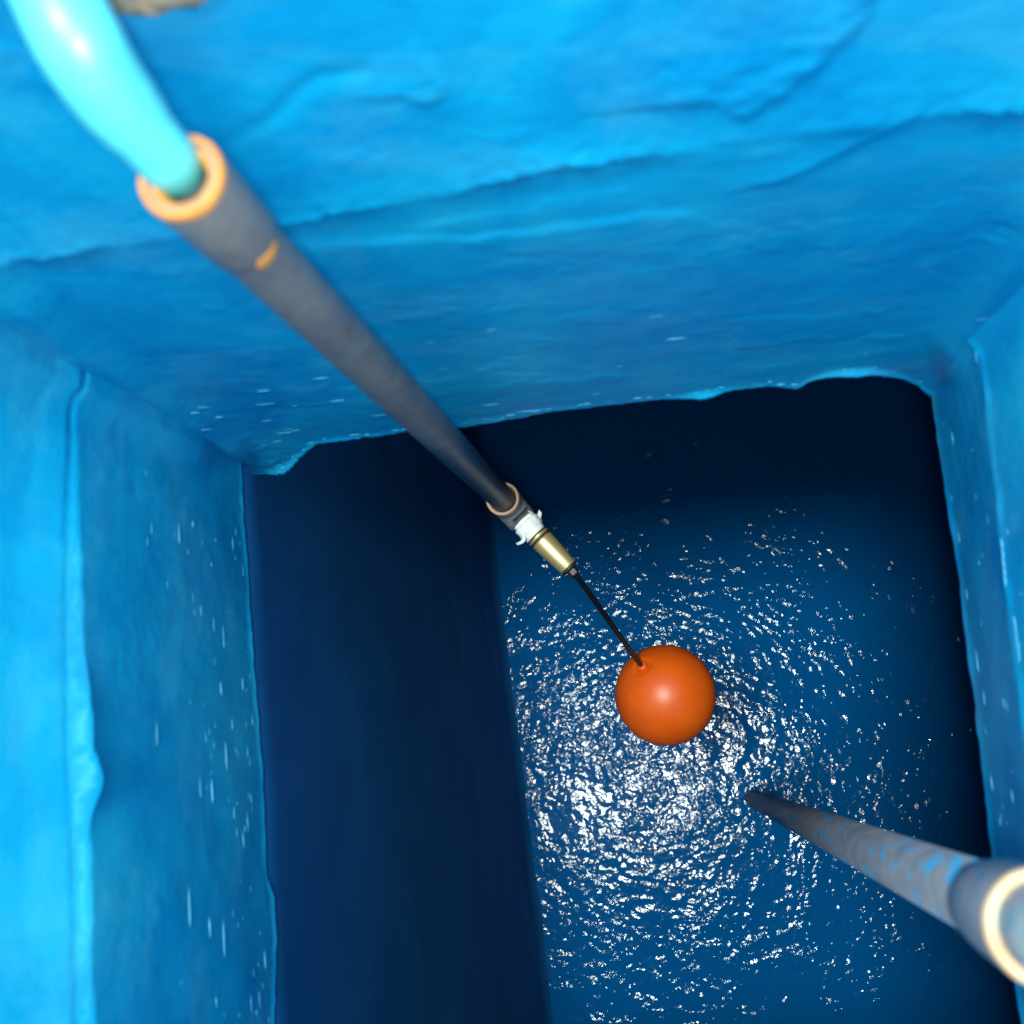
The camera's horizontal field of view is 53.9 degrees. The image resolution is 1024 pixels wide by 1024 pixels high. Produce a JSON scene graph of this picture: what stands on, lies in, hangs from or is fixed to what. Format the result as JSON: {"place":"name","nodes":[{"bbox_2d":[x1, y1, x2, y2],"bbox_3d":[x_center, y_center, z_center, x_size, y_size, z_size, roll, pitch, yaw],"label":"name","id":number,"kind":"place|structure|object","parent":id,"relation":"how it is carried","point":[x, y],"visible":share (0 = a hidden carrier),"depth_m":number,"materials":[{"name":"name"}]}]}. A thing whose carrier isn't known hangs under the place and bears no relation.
{"place":"outdoors","nodes":[
{"label":"outdoors","id":0,"kind":"place"},
{"bbox_2d":[481,376,1020,1023],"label":"water","id":1,"kind":"structure","parent":0,"point":[779,564],"depth_m":1.53,"materials":[{"name":"blue liquid"}]},
{"bbox_2d":[242,425,552,1023],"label":"tank wall","id":2,"kind":"structure","parent":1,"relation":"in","point":[401,867],"depth_m":0.92,"materials":[{"name":"blue paint"}]},
{"bbox_2d":[0,324,278,1023],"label":"shaft wall","id":3,"kind":"structure","parent":2,"relation":"on","point":[136,887],"depth_m":0.49,"materials":[{"name":"blue paint"}]},
{"bbox_2d":[0,0,1023,476],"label":"shaft wall","id":4,"kind":"structure","parent":2,"relation":"on","point":[482,212],"depth_m":0.38,"materials":[{"name":"blue paint"}]},
{"bbox_2d":[8,0,533,530],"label":"supply pipe","id":5,"kind":"object","parent":4,"relation":"attached to","point":[198,194],"visible":1,"depth_m":0.27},
{"bbox_2d":[514,510,715,745],"bbox_3d":[0.096,0.096,0.831,0.201,0.226,0.086,61,92,17],"label":"float valve","id":6,"kind":"object","parent":5,"relation":"attached to","point":[665,695],"visible":1,"depth_m":0.85,"materials":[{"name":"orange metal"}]},
{"bbox_2d":[930,285,1023,1023],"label":"shaft wall","id":7,"kind":"structure","parent":4,"relation":"on","point":[977,396],"depth_m":0.51,"materials":[{"name":"blue paint"}]},
{"bbox_2d":[744,789,1023,983],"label":"suction pipe","id":8,"kind":"object","parent":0,"point":[977,903],"visible":0.98,"depth_m":0.38,"materials":[{"name":"grey paint"}]}
]}

